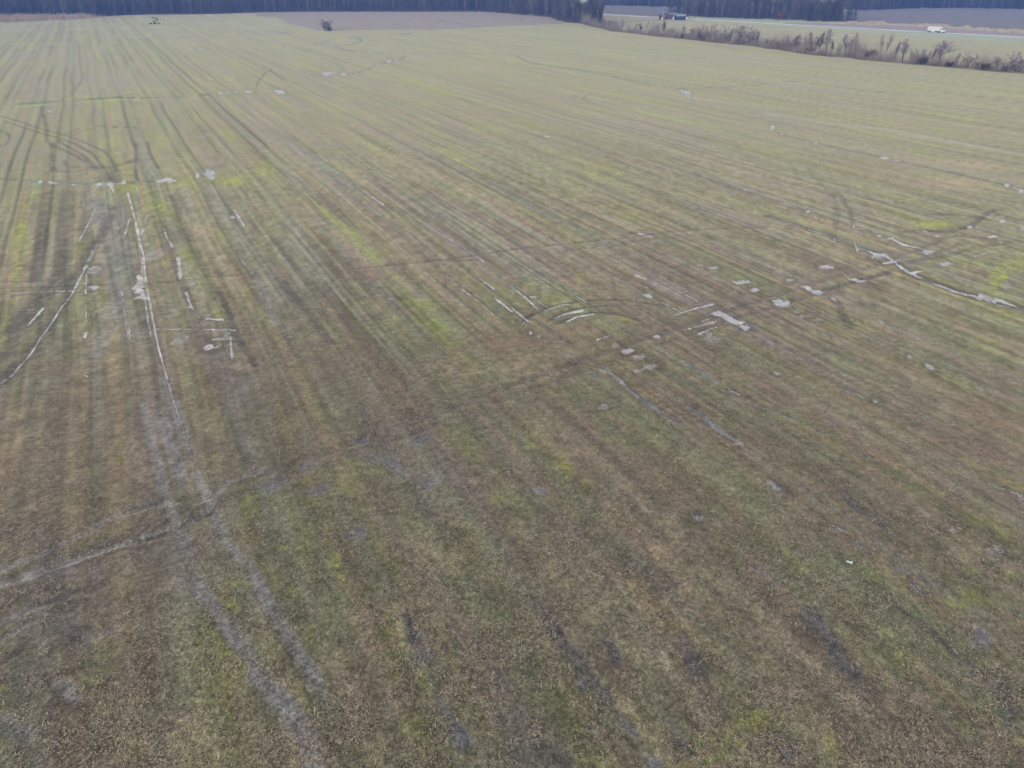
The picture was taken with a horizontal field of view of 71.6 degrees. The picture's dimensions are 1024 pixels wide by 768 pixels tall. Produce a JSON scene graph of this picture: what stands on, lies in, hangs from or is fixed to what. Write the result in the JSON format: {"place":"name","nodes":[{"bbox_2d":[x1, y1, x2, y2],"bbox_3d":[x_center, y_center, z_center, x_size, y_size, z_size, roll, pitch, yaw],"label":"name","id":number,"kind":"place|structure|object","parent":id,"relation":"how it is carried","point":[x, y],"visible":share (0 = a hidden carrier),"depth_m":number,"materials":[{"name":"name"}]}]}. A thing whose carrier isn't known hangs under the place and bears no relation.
{"place":"outdoors","nodes":[
{"label":"outdoors","id":0,"kind":"place"},
{"bbox_2d":[251,11,563,30],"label":"ploughed field","id":1,"kind":"structure","parent":0,"point":[352,20],"depth_m":676.76,"materials":[{"name":"soil"}]},
{"bbox_2d":[421,17,479,26],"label":"farm track","id":2,"kind":"structure","parent":0,"point":[452,22],"depth_m":632.39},
{"bbox_2d":[0,0,1023,767],"bbox_3d":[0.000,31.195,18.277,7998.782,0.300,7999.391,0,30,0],"label":"field","id":3,"kind":"structure","parent":0,"point":[444,166],"depth_m":73.40,"materials":[{"name":"green plant"}]},
{"bbox_2d":[0,12,125,22],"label":"reeds","id":4,"kind":"object","parent":3,"relation":"on","point":[15,17],"visible":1,"depth_m":678.87,"materials":[{"name":"beige plant"}]},
{"bbox_2d":[204,169,212,178],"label":"puddle","id":5,"kind":"object","parent":3,"relation":"on","point":[209,174],"visible":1,"depth_m":148.46,"materials":[{"name":"grey liquid"}]},
{"bbox_2d":[0,0,605,23],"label":"woodland","id":6,"kind":"object","parent":3,"relation":"on","point":[87,7],"visible":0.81,"depth_m":779.21,"materials":[{"name":"green plant"}]},
{"bbox_2d":[316,19,332,30],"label":"lone tree","id":7,"kind":"object","parent":3,"relation":"on","point":[324,25],"visible":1,"depth_m":535.38,"materials":[{"name":"brown plant"}]},
{"bbox_2d":[93,9,598,26],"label":"wood edge brush","id":8,"kind":"object","parent":3,"relation":"on","point":[511,11],"visible":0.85,"depth_m":802.60,"materials":[{"name":"brown plant"}]},
{"bbox_2d":[0,331,1023,767],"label":"crop residue","id":9,"kind":"object","parent":3,"relation":"on","point":[560,673],"visible":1,"depth_m":46.39},
{"bbox_2d":[600,18,610,25],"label":"hedgerow bush","id":10,"kind":"object","parent":3,"relation":"on","point":[603,20],"visible":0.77,"depth_m":558.87,"materials":[{"name":"brown plant"}]},
{"bbox_2d":[675,13,685,19],"bbox_3d":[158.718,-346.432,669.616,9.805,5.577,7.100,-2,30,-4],"label":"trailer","id":11,"kind":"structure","parent":3,"relation":"on","point":[681,16],"depth_m":667.41,"materials":[{"name":"white metal"}]},
{"bbox_2d":[697,23,717,37],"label":"hedgerow tree","id":12,"kind":"object","parent":3,"relation":"on","point":[707,32],"visible":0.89,"depth_m":451.94,"materials":[{"name":"brown plant"}]},
{"bbox_2d":[708,29,719,36],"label":"hedgerow tree","id":13,"kind":"object","parent":3,"relation":"on","point":[712,33],"visible":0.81,"depth_m":446.22,"materials":[{"name":"brown plant"}]},
{"bbox_2d":[715,25,734,42],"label":"hedgerow tree","id":14,"kind":"object","parent":3,"relation":"on","point":[730,36],"visible":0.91,"depth_m":438.40,"materials":[{"name":"brown plant"}]},
{"bbox_2d":[720,313,732,321],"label":"puddle","id":15,"kind":"object","parent":3,"relation":"on","point":[726,316],"visible":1,"depth_m":86.26,"materials":[{"name":"grey liquid"}]},
{"bbox_2d":[727,320,744,324],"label":"puddle","id":16,"kind":"object","parent":3,"relation":"on","point":[735,322],"visible":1,"depth_m":85.25,"materials":[{"name":"grey liquid"}]},
{"bbox_2d":[731,280,749,284],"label":"puddle","id":17,"kind":"object","parent":3,"relation":"on","point":[742,281],"visible":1,"depth_m":96.08,"materials":[{"name":"grey liquid"}]},
{"bbox_2d":[736,323,749,330],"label":"puddle","id":18,"kind":"object","parent":3,"relation":"on","point":[742,326],"visible":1,"depth_m":83.78,"materials":[{"name":"grey liquid"}]},
{"bbox_2d":[734,24,754,37],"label":"hedgerow tree","id":19,"kind":"object","parent":3,"relation":"on","point":[740,27],"visible":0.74,"depth_m":430.01,"materials":[{"name":"brown plant"}]},
{"bbox_2d":[738,26,758,43],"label":"hedgerow tree","id":20,"kind":"object","parent":3,"relation":"on","point":[743,33],"visible":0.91,"depth_m":425.35,"materials":[{"name":"brown plant"}]},
{"bbox_2d":[747,31,760,42],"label":"hedgerow tree","id":21,"kind":"object","parent":3,"relation":"on","point":[759,32],"visible":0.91,"depth_m":422.72,"materials":[{"name":"brown plant"}]},
{"bbox_2d":[666,0,859,21],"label":"grove woodland","id":22,"kind":"object","parent":3,"relation":"on","point":[824,14],"visible":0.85,"depth_m":690.23,"materials":[{"name":"green plant"}]},
{"bbox_2d":[776,12,781,20],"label":"oak tree","id":23,"kind":"object","parent":3,"relation":"on","point":[778,15],"visible":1,"depth_m":660.05,"materials":[{"name":"brown plant"}]},
{"bbox_2d":[776,300,792,306],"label":"puddle","id":24,"kind":"object","parent":3,"relation":"on","point":[786,303],"visible":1,"depth_m":89.81,"materials":[{"name":"grey liquid"}]},
{"bbox_2d":[785,34,802,46],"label":"hedgerow tree","id":25,"kind":"object","parent":3,"relation":"on","point":[795,39],"visible":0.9,"depth_m":390.65,"materials":[{"name":"brown plant"}]},
{"bbox_2d":[795,33,803,47],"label":"hedgerow tree","id":26,"kind":"object","parent":3,"relation":"on","point":[798,43],"visible":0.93,"depth_m":387.71,"materials":[{"name":"brown plant"}]},
{"bbox_2d":[579,11,1023,72],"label":"thicket","id":27,"kind":"object","parent":3,"relation":"on","point":[858,50],"visible":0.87,"depth_m":379.93,"materials":[{"name":"brown plant"}]},
{"bbox_2d":[582,23,1020,73],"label":"dry grass","id":28,"kind":"structure","parent":3,"relation":"on","point":[791,51],"depth_m":390.20,"materials":[{"name":"beige plant"}]},
{"bbox_2d":[588,0,1023,10],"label":"tree line woodland","id":29,"kind":"object","parent":3,"relation":"on","point":[1014,4],"visible":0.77,"depth_m":913.79,"materials":[{"name":"green plant"}]},
{"bbox_2d":[806,31,824,51],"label":"hedgerow tree","id":30,"kind":"object","parent":3,"relation":"on","point":[816,40],"visible":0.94,"depth_m":377.81,"materials":[{"name":"brown plant"}]},
{"bbox_2d":[809,289,824,293],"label":"puddle","id":31,"kind":"object","parent":3,"relation":"on","point":[816,291],"visible":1,"depth_m":93.24,"materials":[{"name":"grey liquid"}]},
{"bbox_2d":[821,265,833,269],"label":"puddle","id":32,"kind":"object","parent":3,"relation":"on","point":[826,266],"visible":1,"depth_m":101.29,"materials":[{"name":"grey liquid"}]},
{"bbox_2d":[822,28,834,53],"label":"hedgerow tree","id":33,"kind":"object","parent":3,"relation":"on","point":[829,37],"visible":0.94,"depth_m":373.28,"materials":[{"name":"brown plant"}]},
{"bbox_2d":[837,42,842,53],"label":"hedgerow tree","id":34,"kind":"object","parent":3,"relation":"on","point":[839,49],"visible":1,"depth_m":368.44,"materials":[{"name":"brown plant"}]},
{"bbox_2d":[840,0,847,19],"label":"woodland tree","id":35,"kind":"object","parent":3,"relation":"on","point":[844,4],"visible":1,"depth_m":637.72,"materials":[{"name":"green plant"}]},
{"bbox_2d":[841,34,850,48],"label":"hedgerow tree","id":36,"kind":"object","parent":3,"relation":"on","point":[844,41],"visible":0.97,"depth_m":364.86,"materials":[{"name":"brown plant"}]},
{"bbox_2d":[852,32,858,46],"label":"hedgerow tree","id":37,"kind":"object","parent":3,"relation":"on","point":[857,34],"visible":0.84,"depth_m":360.74,"materials":[{"name":"brown plant"}]},
{"bbox_2d":[865,49,879,57],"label":"hedgerow bush","id":38,"kind":"object","parent":3,"relation":"on","point":[869,53],"visible":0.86,"depth_m":350.98,"materials":[{"name":"brown plant"}]},
{"bbox_2d":[871,253,885,258],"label":"puddle","id":39,"kind":"object","parent":3,"relation":"on","point":[881,255],"visible":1,"depth_m":105.31,"materials":[{"name":"grey liquid"}]},
{"bbox_2d":[877,32,895,57],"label":"hedgerow tree","id":40,"kind":"object","parent":3,"relation":"on","point":[890,41],"visible":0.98,"depth_m":347.98,"materials":[{"name":"brown plant"}]},
{"bbox_2d":[893,41,901,56],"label":"hedgerow tree","id":41,"kind":"object","parent":3,"relation":"on","point":[898,46],"visible":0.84,"depth_m":345.78,"materials":[{"name":"brown plant"}]},
{"bbox_2d":[898,39,912,59],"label":"hedgerow tree","id":42,"kind":"object","parent":3,"relation":"on","point":[903,50],"visible":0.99,"depth_m":338.54,"materials":[{"name":"brown plant"}]},
{"bbox_2d":[913,48,926,58],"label":"hedgerow tree","id":43,"kind":"object","parent":3,"relation":"on","point":[918,54],"visible":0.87,"depth_m":335.74,"materials":[{"name":"brown plant"}]},
{"bbox_2d":[917,57,929,64],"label":"hedgerow bush","id":44,"kind":"object","parent":3,"relation":"on","point":[923,60],"visible":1,"depth_m":330.39,"materials":[{"name":"brown plant"}]},
{"bbox_2d":[831,20,1023,33],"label":"roadside grass","id":45,"kind":"structure","parent":3,"relation":"on","point":[1013,30],"depth_m":566.00,"materials":[{"name":"plant"}]},
{"bbox_2d":[922,50,932,57],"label":"hedgerow tree","id":46,"kind":"object","parent":3,"relation":"on","point":[927,54],"visible":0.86,"depth_m":331.62,"materials":[{"name":"brown plant"}]},
{"bbox_2d":[930,40,961,60],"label":"hedgerow tree","id":47,"kind":"object","parent":3,"relation":"on","point":[941,49],"visible":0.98,"depth_m":326.07,"materials":[{"name":"brown plant"}]},
{"bbox_2d":[940,261,954,265],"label":"puddle","id":48,"kind":"object","parent":3,"relation":"on","point":[943,264],"visible":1,"depth_m":102.36,"materials":[{"name":"grey liquid"}]},
{"bbox_2d":[959,51,980,67],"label":"hedgerow tree","id":49,"kind":"object","parent":3,"relation":"on","point":[969,60],"visible":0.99,"depth_m":318.58,"materials":[{"name":"brown plant"}]},
{"bbox_2d":[979,63,993,70],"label":"hedgerow bush","id":50,"kind":"object","parent":3,"relation":"on","point":[989,64],"visible":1,"depth_m":311.03,"materials":[{"name":"brown plant"}]},
{"bbox_2d":[986,56,1008,66],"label":"hedgerow tree","id":51,"kind":"object","parent":3,"relation":"on","point":[998,57],"visible":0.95,"depth_m":310.16,"materials":[{"name":"brown plant"}]},
{"bbox_2d":[1001,64,1013,70],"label":"hedgerow bush","id":52,"kind":"object","parent":3,"relation":"on","point":[1007,66],"visible":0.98,"depth_m":305.75,"materials":[{"name":"brown plant"}]},
{"bbox_2d":[1007,51,1023,71],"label":"hedgerow tree","id":53,"kind":"object","parent":3,"relation":"on","point":[1020,62],"visible":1,"depth_m":304.38,"materials":[{"name":"brown plant"}]},
{"bbox_2d":[602,6,692,16],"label":"ploughed field","id":54,"kind":"structure","parent":0,"point":[641,11],"depth_m":853.31,"materials":[{"name":"soil"}]},
{"bbox_2d":[614,20,682,22],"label":"farm lane","id":55,"kind":"structure","parent":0,"point":[652,20],"depth_m":661.37,"materials":[{"name":"grey gravel"}]},
{"bbox_2d":[603,14,1023,37],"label":"road","id":56,"kind":"structure","parent":0,"point":[839,27],"depth_m":570.52,"materials":[{"name":"grey asphalt"}]},
{"bbox_2d":[927,26,945,32],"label":"box truck","id":57,"kind":"object","parent":56,"relation":"on","point":[935,29],"visible":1,"depth_m":517.41,"materials":[{"name":"white metal"}]},
{"bbox_2d":[611,14,1019,36],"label":"road shoulder","id":58,"kind":"object","parent":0,"point":[834,26],"visible":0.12,"depth_m":570.84},
{"bbox_2d":[616,15,1020,37],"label":"road shoulder","id":59,"kind":"object","parent":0,"point":[837,27],"visible":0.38,"depth_m":570.83},
{"bbox_2d":[784,23,1023,36],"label":"verge","id":60,"kind":"structure","parent":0,"point":[909,28],"depth_m":561.06,"materials":[{"name":"plant"}]},
{"bbox_2d":[817,8,1023,30],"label":"ploughed field","id":61,"kind":"structure","parent":0,"point":[1005,19],"depth_m":726.89,"materials":[{"name":"soil"}]}
]}

